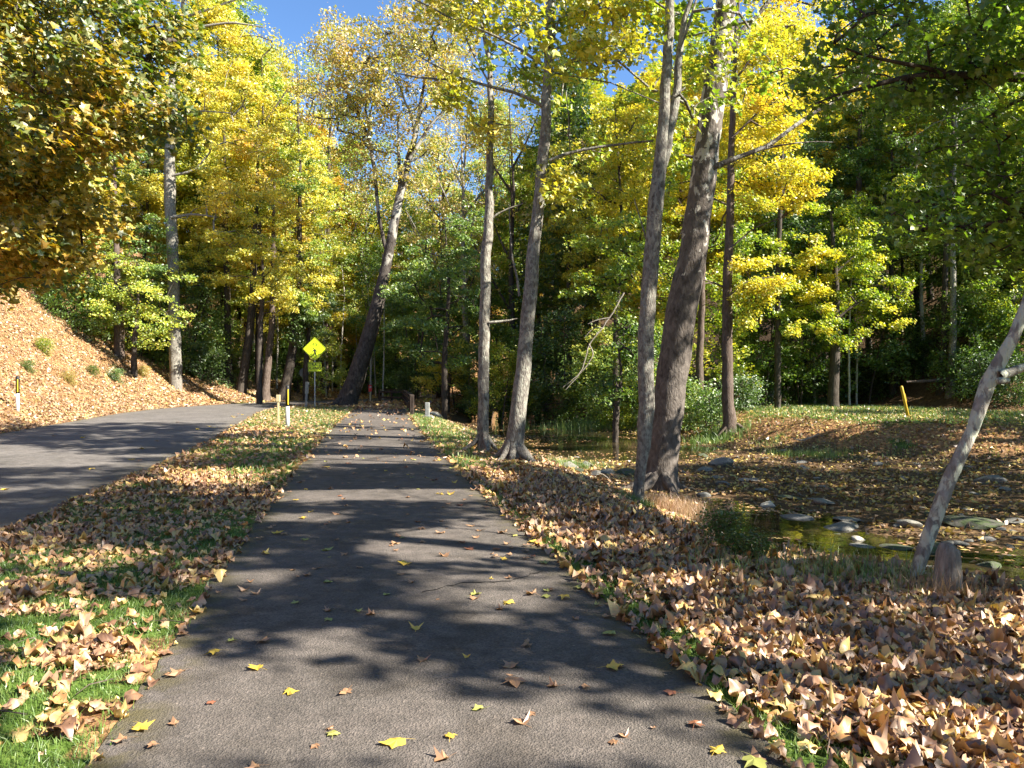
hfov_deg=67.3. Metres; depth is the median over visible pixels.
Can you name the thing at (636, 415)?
shrub
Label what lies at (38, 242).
maple tree
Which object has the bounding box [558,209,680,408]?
leafy tree
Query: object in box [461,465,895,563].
leaf litter
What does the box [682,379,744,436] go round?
shrub
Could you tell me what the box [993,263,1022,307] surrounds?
shrub
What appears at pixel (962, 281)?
young tree
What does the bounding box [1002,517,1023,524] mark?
stone
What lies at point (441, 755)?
fallen leaf
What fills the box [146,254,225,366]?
young tree
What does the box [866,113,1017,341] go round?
leafy tree
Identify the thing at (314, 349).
trail crossing sign
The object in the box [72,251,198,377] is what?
leafy tree
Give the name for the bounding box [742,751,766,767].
fallen leaf
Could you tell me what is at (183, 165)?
woodland tree
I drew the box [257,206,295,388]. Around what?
thin tree
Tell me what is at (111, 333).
shrub
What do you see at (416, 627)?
fallen leaf
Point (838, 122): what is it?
woodland tree
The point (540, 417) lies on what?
shrub
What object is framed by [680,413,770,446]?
tall grass
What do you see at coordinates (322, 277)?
thin tree
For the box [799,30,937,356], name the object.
woodland tree
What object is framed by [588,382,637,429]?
shrub
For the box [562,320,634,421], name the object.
young tree
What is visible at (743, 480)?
stone
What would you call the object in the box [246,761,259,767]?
fallen leaf
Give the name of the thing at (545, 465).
leaf litter
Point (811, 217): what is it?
thin tree
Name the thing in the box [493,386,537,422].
shrub
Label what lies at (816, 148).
woodland tree
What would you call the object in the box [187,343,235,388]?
shrub
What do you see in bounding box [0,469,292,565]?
leaf litter
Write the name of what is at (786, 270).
woodland tree
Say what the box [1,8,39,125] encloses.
woodland tree
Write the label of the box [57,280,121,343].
shrub
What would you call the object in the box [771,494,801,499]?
stone
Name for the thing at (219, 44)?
woodland tree
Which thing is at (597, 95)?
woodland tree
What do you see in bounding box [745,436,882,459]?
tall grass
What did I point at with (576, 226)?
woodland tree
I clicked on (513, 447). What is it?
grey tree
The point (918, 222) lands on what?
maple tree
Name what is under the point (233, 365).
shrub
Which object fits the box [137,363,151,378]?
shrub
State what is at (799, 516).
stone
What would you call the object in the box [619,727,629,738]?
fallen leaf
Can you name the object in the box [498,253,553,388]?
woodland tree
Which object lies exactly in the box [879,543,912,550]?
stone
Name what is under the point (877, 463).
stone
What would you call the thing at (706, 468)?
stone
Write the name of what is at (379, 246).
thin tree
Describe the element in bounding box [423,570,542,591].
path crack
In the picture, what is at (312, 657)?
path
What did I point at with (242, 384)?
woodland tree
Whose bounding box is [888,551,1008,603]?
tall grass
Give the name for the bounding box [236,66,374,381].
sparse tree
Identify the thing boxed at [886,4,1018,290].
woodland tree
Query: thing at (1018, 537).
stone
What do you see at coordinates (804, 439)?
fallen branch
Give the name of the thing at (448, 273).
leafy tree
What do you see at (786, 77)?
woodland tree
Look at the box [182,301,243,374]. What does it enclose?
young tree
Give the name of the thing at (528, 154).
woodland tree
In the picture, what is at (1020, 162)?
woodland tree
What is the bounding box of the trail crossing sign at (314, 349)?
[303,338,325,405]
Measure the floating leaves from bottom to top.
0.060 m
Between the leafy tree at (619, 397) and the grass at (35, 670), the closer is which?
the grass at (35, 670)
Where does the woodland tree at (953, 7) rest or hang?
on the ground at (918, 395)
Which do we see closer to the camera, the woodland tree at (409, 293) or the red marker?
the red marker
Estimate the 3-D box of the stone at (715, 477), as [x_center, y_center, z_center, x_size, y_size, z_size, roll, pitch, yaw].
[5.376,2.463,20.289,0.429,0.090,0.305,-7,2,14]
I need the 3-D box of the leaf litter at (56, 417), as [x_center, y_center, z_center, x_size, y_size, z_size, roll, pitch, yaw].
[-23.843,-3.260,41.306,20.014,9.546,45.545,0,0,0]
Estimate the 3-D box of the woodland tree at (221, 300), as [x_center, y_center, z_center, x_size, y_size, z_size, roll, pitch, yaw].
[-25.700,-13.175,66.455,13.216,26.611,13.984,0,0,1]
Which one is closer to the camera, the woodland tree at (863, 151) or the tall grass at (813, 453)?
the tall grass at (813, 453)
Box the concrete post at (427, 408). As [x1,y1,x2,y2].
[423,402,432,416]
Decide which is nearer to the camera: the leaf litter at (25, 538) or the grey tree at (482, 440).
the leaf litter at (25, 538)
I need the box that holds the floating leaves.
[491,427,1023,567]
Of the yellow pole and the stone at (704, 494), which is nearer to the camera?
the stone at (704, 494)
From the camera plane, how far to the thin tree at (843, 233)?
43.76 m
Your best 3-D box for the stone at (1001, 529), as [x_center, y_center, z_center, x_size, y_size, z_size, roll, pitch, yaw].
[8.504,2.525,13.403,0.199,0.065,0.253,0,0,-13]
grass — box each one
[0,479,285,767]
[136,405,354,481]
[405,408,698,522]
[465,472,1020,767]
[494,402,691,430]
[531,450,622,472]
[606,478,731,514]
[621,490,667,509]
[626,401,1023,460]
[644,495,775,527]
[675,535,799,563]
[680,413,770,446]
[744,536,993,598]
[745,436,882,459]
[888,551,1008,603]
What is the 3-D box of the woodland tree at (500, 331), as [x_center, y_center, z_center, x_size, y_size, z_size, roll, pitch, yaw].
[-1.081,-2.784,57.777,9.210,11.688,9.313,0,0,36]
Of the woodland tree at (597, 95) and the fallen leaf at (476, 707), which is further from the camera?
the woodland tree at (597, 95)
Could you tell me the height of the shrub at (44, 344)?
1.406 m
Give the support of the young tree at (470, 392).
on the ground at (918, 395)
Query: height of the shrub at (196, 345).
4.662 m
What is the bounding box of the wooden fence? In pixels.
[378,389,413,413]
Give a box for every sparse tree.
[180,12,340,383]
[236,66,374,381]
[265,46,342,364]
[265,47,387,389]
[313,127,429,394]
[365,86,499,397]
[382,127,482,393]
[403,61,535,412]
[433,62,586,389]
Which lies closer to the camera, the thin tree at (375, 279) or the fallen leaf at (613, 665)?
the fallen leaf at (613, 665)
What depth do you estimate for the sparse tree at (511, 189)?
55.50 m
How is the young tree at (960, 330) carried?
on the ground at (918, 395)
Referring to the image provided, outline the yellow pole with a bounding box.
[900,386,908,415]
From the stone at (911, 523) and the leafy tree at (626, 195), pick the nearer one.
the stone at (911, 523)
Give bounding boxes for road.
[0,394,462,527]
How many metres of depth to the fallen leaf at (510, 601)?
5.45 m
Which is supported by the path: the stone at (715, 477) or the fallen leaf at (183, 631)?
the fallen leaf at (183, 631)
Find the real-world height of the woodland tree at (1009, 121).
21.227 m
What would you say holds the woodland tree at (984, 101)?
on the ground at (918, 395)
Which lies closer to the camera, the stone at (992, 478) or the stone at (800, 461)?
the stone at (992, 478)
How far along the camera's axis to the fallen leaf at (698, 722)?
3.52 m
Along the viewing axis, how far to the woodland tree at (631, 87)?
56.88 m
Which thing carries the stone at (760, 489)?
on the ground at (918, 395)
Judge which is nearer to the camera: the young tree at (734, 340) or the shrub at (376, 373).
the young tree at (734, 340)
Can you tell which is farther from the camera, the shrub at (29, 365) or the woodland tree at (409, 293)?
the woodland tree at (409, 293)
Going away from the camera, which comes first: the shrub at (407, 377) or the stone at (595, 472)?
the stone at (595, 472)
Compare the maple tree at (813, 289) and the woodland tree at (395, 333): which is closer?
the maple tree at (813, 289)
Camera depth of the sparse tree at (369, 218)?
77.05 m
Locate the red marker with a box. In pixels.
[369,385,371,400]
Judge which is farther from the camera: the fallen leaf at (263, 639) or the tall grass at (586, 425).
the tall grass at (586, 425)
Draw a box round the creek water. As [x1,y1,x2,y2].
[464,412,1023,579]
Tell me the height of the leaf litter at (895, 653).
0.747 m
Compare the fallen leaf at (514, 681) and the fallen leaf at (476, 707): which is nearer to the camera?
the fallen leaf at (476, 707)
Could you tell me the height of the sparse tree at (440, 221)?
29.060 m
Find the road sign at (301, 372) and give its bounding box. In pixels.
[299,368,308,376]
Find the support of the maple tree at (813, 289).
on the ground at (918, 395)
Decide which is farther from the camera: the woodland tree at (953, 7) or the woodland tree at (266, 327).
the woodland tree at (266, 327)
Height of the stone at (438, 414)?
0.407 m
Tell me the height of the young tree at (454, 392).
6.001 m
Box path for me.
[84,403,798,767]
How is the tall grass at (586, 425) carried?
on the ground at (918, 395)
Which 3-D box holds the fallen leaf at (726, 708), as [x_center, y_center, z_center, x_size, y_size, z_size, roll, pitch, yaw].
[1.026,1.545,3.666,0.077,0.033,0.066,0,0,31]
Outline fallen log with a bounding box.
[906,377,954,382]
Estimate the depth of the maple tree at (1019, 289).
24.77 m
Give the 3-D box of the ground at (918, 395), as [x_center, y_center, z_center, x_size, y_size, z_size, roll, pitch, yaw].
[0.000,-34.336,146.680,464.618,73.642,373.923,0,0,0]
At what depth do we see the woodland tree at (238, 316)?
69.82 m
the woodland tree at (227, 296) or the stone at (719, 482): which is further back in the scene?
the woodland tree at (227, 296)
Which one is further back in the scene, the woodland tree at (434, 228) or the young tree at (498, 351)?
the woodland tree at (434, 228)
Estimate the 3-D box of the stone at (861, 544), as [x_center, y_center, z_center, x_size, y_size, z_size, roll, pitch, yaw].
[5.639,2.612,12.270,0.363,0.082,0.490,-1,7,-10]
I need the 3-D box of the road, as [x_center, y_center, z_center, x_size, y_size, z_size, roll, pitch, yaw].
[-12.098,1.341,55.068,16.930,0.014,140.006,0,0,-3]
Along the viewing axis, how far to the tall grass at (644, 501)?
14.53 m
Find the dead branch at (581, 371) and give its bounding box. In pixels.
[564,292,623,388]
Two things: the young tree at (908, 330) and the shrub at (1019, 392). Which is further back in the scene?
the young tree at (908, 330)
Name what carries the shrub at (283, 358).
on the ground at (918, 395)
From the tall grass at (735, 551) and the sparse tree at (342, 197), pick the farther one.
the sparse tree at (342, 197)
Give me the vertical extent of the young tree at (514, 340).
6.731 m
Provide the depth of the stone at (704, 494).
17.41 m
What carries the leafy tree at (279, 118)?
on the ground at (918, 395)
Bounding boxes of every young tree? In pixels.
[46,234,126,317]
[124,264,188,355]
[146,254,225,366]
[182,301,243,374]
[271,329,317,393]
[299,324,348,398]
[430,335,476,404]
[454,341,508,413]
[465,337,536,422]
[489,324,552,419]
[530,303,600,420]
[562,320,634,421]
[658,257,761,389]
[691,300,770,401]
[733,267,814,405]
[756,298,851,404]
[817,268,920,404]
[854,288,937,386]
[924,275,1018,376]
[948,226,1023,314]
[959,222,1023,323]
[982,248,1023,289]
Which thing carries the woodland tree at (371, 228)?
on the ground at (918, 395)
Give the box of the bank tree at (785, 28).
[703,2,835,436]
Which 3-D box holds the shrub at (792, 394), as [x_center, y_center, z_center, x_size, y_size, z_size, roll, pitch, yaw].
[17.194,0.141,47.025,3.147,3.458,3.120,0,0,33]
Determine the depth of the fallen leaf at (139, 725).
3.50 m
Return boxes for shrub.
[19,357,39,372]
[27,267,95,327]
[30,334,57,357]
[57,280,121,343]
[58,370,79,385]
[84,363,101,379]
[87,306,140,352]
[106,365,125,383]
[124,305,166,355]
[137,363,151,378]
[140,316,197,374]
[168,332,223,384]
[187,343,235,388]
[205,344,239,380]
[234,343,272,382]
[250,344,285,381]
[270,340,313,380]
[328,352,353,388]
[361,352,393,393]
[373,355,420,396]
[393,368,428,399]
[450,377,492,415]
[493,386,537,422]
[526,384,560,421]
[547,380,599,424]
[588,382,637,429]
[631,388,654,429]
[681,372,718,430]
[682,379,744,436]
[692,499,755,549]
[705,523,783,564]
[714,366,769,410]
[740,368,791,404]
[773,362,820,404]
[788,368,845,402]
[839,359,884,403]
[892,330,938,379]
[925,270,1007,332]
[926,339,986,401]
[945,346,1016,407]
[959,316,996,349]
[965,299,1023,367]
[985,351,1023,408]
[990,327,1023,359]
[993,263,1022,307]
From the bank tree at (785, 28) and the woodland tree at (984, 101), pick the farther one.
the woodland tree at (984, 101)
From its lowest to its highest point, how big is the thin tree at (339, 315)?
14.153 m
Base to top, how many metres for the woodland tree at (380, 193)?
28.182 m
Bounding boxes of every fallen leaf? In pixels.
[110,733,126,742]
[132,719,155,729]
[146,741,158,747]
[167,716,178,724]
[168,668,189,675]
[178,627,187,634]
[204,649,219,654]
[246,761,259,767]
[249,664,263,669]
[253,636,270,645]
[282,687,299,694]
[311,743,319,748]
[327,730,340,737]
[339,685,351,693]
[366,607,377,614]
[380,737,409,747]
[398,560,411,565]
[409,622,423,631]
[417,654,430,661]
[433,745,456,761]
[445,732,456,741]
[472,704,488,709]
[503,599,513,603]
[503,660,519,667]
[503,676,527,687]
[513,710,531,727]
[521,641,532,648]
[547,676,565,685]
[598,659,623,669]
[603,630,620,633]
[608,739,622,744]
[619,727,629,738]
[663,689,681,694]
[688,720,704,727]
[709,745,725,754]
[719,701,733,710]
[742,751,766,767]
[751,745,765,759]
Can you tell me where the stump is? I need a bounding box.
[931,542,962,590]
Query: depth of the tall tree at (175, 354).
51.46 m
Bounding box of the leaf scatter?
[309,409,439,460]
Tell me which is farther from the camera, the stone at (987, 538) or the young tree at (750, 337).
the young tree at (750, 337)
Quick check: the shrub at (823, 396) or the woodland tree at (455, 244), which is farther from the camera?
the woodland tree at (455, 244)
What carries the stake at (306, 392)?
on the ground at (918, 395)
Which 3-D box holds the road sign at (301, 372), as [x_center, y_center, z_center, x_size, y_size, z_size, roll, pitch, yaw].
[-16.345,0.233,60.480,0.739,2.988,0.056,0,0,0]
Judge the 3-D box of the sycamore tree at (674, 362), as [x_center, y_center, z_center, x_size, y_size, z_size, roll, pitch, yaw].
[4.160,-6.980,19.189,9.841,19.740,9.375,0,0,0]
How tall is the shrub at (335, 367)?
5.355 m
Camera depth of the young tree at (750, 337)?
43.44 m
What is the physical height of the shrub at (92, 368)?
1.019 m
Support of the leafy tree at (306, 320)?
on the ground at (918, 395)
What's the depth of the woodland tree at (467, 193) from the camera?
85.09 m
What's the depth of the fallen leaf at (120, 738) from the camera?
3.37 m
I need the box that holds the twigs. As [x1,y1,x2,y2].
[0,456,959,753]
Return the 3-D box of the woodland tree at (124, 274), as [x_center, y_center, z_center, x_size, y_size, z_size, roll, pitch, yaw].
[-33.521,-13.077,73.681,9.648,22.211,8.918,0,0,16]
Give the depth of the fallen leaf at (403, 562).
6.60 m
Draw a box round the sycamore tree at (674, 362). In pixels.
[483,0,890,495]
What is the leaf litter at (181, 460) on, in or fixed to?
on the ground at (918, 395)
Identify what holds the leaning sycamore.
on the ground at (918, 395)
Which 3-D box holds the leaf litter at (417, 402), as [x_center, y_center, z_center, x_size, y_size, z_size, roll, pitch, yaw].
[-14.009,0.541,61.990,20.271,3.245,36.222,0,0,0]
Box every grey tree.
[392,0,670,461]
[402,0,545,451]
[470,0,769,500]
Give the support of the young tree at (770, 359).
on the ground at (918, 395)
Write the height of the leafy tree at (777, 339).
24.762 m
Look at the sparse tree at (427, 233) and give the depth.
59.72 m
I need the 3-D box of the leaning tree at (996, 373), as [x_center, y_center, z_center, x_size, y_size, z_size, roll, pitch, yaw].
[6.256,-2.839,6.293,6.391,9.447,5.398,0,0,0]
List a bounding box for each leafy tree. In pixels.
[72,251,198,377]
[193,207,305,403]
[234,51,337,391]
[274,282,344,400]
[378,200,494,418]
[410,338,476,411]
[547,106,678,431]
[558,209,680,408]
[579,314,689,442]
[711,0,853,408]
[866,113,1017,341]
[966,255,1023,327]
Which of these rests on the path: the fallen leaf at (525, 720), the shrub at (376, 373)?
the fallen leaf at (525, 720)
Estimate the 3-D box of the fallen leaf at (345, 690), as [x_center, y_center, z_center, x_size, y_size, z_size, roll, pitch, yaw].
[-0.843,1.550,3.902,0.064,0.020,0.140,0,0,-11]
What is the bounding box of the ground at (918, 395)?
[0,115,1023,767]
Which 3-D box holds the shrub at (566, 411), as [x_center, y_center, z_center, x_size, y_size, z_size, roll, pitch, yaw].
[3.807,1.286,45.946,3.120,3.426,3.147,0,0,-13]
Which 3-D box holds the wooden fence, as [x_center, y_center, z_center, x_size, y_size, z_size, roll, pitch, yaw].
[-6.337,1.123,45.700,1.855,1.360,21.833,0,0,-13]
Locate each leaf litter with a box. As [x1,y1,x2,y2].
[0,284,335,432]
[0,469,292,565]
[0,557,227,765]
[103,372,462,418]
[142,404,353,473]
[318,402,404,409]
[404,406,734,530]
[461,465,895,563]
[471,425,1023,548]
[559,553,1023,767]
[585,402,1023,463]
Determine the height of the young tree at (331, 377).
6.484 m
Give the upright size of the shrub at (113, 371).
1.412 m
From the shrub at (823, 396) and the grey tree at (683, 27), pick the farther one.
the shrub at (823, 396)
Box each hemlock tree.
[490,115,605,413]
[500,62,636,418]
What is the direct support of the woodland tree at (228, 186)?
on the ground at (918, 395)
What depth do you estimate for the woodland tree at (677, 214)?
58.59 m
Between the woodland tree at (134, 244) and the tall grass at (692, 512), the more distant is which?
the woodland tree at (134, 244)
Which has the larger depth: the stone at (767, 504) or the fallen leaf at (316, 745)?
the stone at (767, 504)
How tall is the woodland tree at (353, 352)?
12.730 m
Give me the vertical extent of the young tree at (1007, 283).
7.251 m
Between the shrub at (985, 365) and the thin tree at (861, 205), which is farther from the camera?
the thin tree at (861, 205)
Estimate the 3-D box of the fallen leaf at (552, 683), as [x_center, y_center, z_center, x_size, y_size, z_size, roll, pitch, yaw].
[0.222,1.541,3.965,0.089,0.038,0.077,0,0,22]
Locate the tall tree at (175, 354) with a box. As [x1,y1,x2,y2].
[164,0,303,389]
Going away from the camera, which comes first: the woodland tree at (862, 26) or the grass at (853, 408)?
the grass at (853, 408)
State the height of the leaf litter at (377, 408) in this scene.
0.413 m
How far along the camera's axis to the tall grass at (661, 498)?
15.37 m
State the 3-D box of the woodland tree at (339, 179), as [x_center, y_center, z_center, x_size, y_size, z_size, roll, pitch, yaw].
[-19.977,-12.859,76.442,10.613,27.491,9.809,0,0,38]
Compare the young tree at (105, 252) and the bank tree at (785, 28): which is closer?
the bank tree at (785, 28)
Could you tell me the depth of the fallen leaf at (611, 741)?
3.35 m
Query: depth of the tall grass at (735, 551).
6.73 m
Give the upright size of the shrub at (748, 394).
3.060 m
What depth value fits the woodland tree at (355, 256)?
69.61 m
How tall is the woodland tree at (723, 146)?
21.327 m
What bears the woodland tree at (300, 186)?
on the ground at (918, 395)
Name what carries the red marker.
on the ground at (918, 395)
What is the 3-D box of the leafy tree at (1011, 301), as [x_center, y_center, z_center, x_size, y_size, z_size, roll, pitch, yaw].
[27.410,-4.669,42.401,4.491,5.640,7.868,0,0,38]
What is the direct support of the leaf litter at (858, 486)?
on the ground at (918, 395)
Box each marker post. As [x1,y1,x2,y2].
[15,376,19,410]
[285,385,289,425]
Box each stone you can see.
[430,412,441,416]
[564,461,578,468]
[590,470,600,475]
[600,469,614,474]
[616,468,634,474]
[696,492,710,496]
[697,466,712,470]
[708,457,733,466]
[711,475,723,478]
[715,481,729,484]
[738,478,754,481]
[754,488,767,490]
[760,501,775,506]
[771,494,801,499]
[779,514,813,519]
[793,460,806,462]
[813,498,834,504]
[823,521,858,530]
[832,516,860,521]
[849,543,874,547]
[851,535,864,540]
[872,462,882,465]
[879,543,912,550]
[897,519,922,527]
[931,542,939,552]
[942,515,1004,529]
[952,540,969,545]
[973,475,1008,483]
[975,561,1001,567]
[977,536,995,541]
[994,527,1005,530]
[998,486,1011,490]
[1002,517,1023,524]
[1010,536,1023,540]
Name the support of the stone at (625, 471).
on the ground at (918, 395)
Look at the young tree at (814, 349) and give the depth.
44.31 m
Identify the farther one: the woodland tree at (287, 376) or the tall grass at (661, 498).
the woodland tree at (287, 376)
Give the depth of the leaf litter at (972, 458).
28.86 m
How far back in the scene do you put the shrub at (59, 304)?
47.52 m
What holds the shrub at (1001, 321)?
on the ground at (918, 395)
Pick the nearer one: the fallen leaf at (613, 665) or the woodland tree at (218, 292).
the fallen leaf at (613, 665)
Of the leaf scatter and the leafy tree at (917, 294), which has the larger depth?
the leafy tree at (917, 294)
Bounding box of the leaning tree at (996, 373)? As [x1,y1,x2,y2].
[908,31,1023,577]
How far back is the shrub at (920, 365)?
45.50 m
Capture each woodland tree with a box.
[0,0,31,112]
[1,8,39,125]
[6,29,123,298]
[25,26,155,277]
[66,146,178,359]
[83,166,157,327]
[84,72,213,332]
[108,155,197,298]
[110,58,165,327]
[118,0,291,348]
[130,77,294,369]
[138,81,277,365]
[145,0,300,369]
[150,246,246,360]
[157,104,286,384]
[181,131,245,286]
[183,66,304,368]
[196,120,316,393]
[197,51,318,370]
[209,270,287,374]
[211,138,341,401]
[214,65,322,369]
[230,122,360,334]
[242,138,358,399]
[254,278,348,369]
[274,252,360,369]
[278,120,367,385]
[306,176,390,386]
[310,258,401,369]
[312,134,393,356]
[341,182,436,378]
[347,280,429,393]
[368,156,461,395]
[372,272,453,398]
[382,250,431,359]
[396,236,490,374]
[400,245,508,384]
[421,213,438,360]
[429,189,498,314]
[434,97,528,408]
[438,273,558,415]
[449,187,524,345]
[469,168,563,354]
[477,201,553,340]
[491,144,588,413]
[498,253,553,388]
[517,240,606,393]
[523,152,639,398]
[526,71,646,401]
[540,97,684,387]
[581,60,726,329]
[584,76,686,277]
[597,54,776,403]
[598,256,674,371]
[621,28,773,409]
[630,105,716,293]
[666,97,776,401]
[682,57,836,387]
[704,97,852,403]
[719,196,889,401]
[742,53,856,388]
[765,63,882,373]
[770,137,846,392]
[790,65,906,272]
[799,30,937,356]
[803,34,948,397]
[832,72,975,394]
[834,12,901,172]
[838,112,941,290]
[840,171,974,344]
[841,81,982,369]
[864,0,994,301]
[866,0,1023,395]
[872,0,1023,398]
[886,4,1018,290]
[904,92,1023,286]
[928,0,1018,130]
[949,139,1023,281]
[982,21,1023,187]
[986,12,1023,130]
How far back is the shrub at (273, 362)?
71.65 m
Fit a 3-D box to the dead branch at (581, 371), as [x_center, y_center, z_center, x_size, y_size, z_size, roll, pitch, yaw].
[3.400,-1.786,31.984,2.579,4.064,0.473,0,0,0]
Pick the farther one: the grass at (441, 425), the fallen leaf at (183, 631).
the grass at (441, 425)
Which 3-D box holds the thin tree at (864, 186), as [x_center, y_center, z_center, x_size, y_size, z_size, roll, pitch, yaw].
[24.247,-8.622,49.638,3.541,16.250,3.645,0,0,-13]
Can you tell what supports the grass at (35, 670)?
on the ground at (918, 395)
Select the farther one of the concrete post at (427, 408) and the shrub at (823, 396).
the shrub at (823, 396)
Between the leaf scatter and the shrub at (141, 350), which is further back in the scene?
the shrub at (141, 350)
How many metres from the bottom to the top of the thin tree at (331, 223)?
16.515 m
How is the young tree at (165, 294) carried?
on the ground at (918, 395)
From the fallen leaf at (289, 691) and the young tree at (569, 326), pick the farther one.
the young tree at (569, 326)
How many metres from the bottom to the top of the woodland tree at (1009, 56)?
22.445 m
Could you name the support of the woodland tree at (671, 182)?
on the ground at (918, 395)
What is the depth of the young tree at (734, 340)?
39.35 m
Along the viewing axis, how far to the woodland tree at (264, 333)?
73.39 m
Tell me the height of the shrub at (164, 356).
4.398 m
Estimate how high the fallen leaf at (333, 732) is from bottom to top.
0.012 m
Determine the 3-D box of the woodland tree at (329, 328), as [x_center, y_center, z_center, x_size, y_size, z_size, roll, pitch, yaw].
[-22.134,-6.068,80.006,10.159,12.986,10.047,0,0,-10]
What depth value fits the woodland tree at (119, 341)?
49.87 m
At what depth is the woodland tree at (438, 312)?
63.09 m
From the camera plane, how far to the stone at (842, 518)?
14.42 m
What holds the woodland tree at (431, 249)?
on the ground at (918, 395)
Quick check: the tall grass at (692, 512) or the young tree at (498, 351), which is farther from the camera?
the young tree at (498, 351)
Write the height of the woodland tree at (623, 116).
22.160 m
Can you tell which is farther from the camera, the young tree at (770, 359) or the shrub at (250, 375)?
the shrub at (250, 375)
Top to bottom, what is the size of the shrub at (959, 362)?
3.738 m
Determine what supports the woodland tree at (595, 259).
on the ground at (918, 395)
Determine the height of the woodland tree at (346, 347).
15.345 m
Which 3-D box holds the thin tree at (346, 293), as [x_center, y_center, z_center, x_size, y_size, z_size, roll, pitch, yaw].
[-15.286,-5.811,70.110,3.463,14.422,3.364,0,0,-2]
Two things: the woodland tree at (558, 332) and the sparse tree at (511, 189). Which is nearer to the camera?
the sparse tree at (511, 189)
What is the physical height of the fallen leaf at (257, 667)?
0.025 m
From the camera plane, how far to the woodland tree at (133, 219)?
57.95 m
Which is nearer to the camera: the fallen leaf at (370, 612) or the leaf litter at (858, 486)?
the fallen leaf at (370, 612)
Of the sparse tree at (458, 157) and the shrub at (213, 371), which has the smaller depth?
the shrub at (213, 371)
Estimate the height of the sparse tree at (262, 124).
31.140 m
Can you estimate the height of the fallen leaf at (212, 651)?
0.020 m
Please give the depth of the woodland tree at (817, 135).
55.56 m
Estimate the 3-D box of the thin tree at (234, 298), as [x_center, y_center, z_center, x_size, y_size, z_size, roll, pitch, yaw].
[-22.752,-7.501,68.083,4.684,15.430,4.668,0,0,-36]
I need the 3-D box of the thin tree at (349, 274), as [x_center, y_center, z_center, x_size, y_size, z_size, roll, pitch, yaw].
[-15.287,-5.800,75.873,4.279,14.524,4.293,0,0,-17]
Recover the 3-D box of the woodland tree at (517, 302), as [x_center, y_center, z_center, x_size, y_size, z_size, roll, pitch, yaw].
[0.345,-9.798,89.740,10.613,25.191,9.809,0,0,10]
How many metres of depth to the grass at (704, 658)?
4.41 m
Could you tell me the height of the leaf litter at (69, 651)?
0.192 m
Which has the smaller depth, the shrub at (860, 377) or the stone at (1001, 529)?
the stone at (1001, 529)
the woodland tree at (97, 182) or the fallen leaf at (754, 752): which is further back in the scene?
the woodland tree at (97, 182)
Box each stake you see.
[276,395,279,424]
[305,382,308,406]
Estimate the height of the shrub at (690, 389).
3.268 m
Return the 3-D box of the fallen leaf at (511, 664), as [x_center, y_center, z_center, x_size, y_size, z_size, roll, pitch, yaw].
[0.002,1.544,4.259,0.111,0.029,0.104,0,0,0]
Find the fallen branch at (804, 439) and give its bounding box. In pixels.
[792,434,817,440]
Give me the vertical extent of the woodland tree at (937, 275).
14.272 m
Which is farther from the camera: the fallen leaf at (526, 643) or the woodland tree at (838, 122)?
the woodland tree at (838, 122)
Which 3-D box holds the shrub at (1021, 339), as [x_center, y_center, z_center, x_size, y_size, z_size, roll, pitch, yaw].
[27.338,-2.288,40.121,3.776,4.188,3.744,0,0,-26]
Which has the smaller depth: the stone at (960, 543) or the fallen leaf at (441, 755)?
the fallen leaf at (441, 755)
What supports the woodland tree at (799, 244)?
on the ground at (918, 395)
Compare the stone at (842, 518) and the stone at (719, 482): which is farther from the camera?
the stone at (719, 482)
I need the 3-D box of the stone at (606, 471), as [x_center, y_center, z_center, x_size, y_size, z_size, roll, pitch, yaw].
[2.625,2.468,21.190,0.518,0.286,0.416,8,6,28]
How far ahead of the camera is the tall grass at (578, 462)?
22.59 m
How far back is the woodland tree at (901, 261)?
47.79 m
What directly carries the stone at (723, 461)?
on the ground at (918, 395)
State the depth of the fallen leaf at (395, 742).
3.33 m
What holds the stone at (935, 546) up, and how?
on the ground at (918, 395)
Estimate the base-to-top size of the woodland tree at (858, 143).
23.967 m
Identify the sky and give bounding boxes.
[4,0,993,271]
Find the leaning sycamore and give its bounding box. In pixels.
[284,0,480,405]
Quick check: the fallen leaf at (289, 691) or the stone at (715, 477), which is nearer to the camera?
the fallen leaf at (289, 691)
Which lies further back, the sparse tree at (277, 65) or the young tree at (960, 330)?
the sparse tree at (277, 65)
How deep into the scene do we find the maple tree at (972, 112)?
17.09 m
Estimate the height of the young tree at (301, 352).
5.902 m
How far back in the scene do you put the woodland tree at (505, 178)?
64.64 m
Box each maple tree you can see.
[0,0,220,310]
[733,201,927,407]
[776,0,1023,304]
[959,69,1020,174]
[1012,111,1023,300]
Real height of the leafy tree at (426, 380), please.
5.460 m
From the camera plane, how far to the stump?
5.65 m
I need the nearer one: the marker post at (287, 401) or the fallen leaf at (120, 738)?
the fallen leaf at (120, 738)
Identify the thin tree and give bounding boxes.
[230,225,265,378]
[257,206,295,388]
[302,227,343,386]
[304,212,348,395]
[312,250,359,389]
[327,241,361,391]
[335,251,372,349]
[341,245,393,398]
[357,251,392,395]
[362,237,398,399]
[736,188,793,398]
[786,202,849,403]
[816,217,886,404]
[832,190,879,404]
[862,127,907,333]
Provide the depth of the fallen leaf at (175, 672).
4.13 m
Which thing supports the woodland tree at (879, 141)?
on the ground at (918, 395)
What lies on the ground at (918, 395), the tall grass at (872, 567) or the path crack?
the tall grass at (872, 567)
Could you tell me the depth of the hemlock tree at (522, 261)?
59.66 m

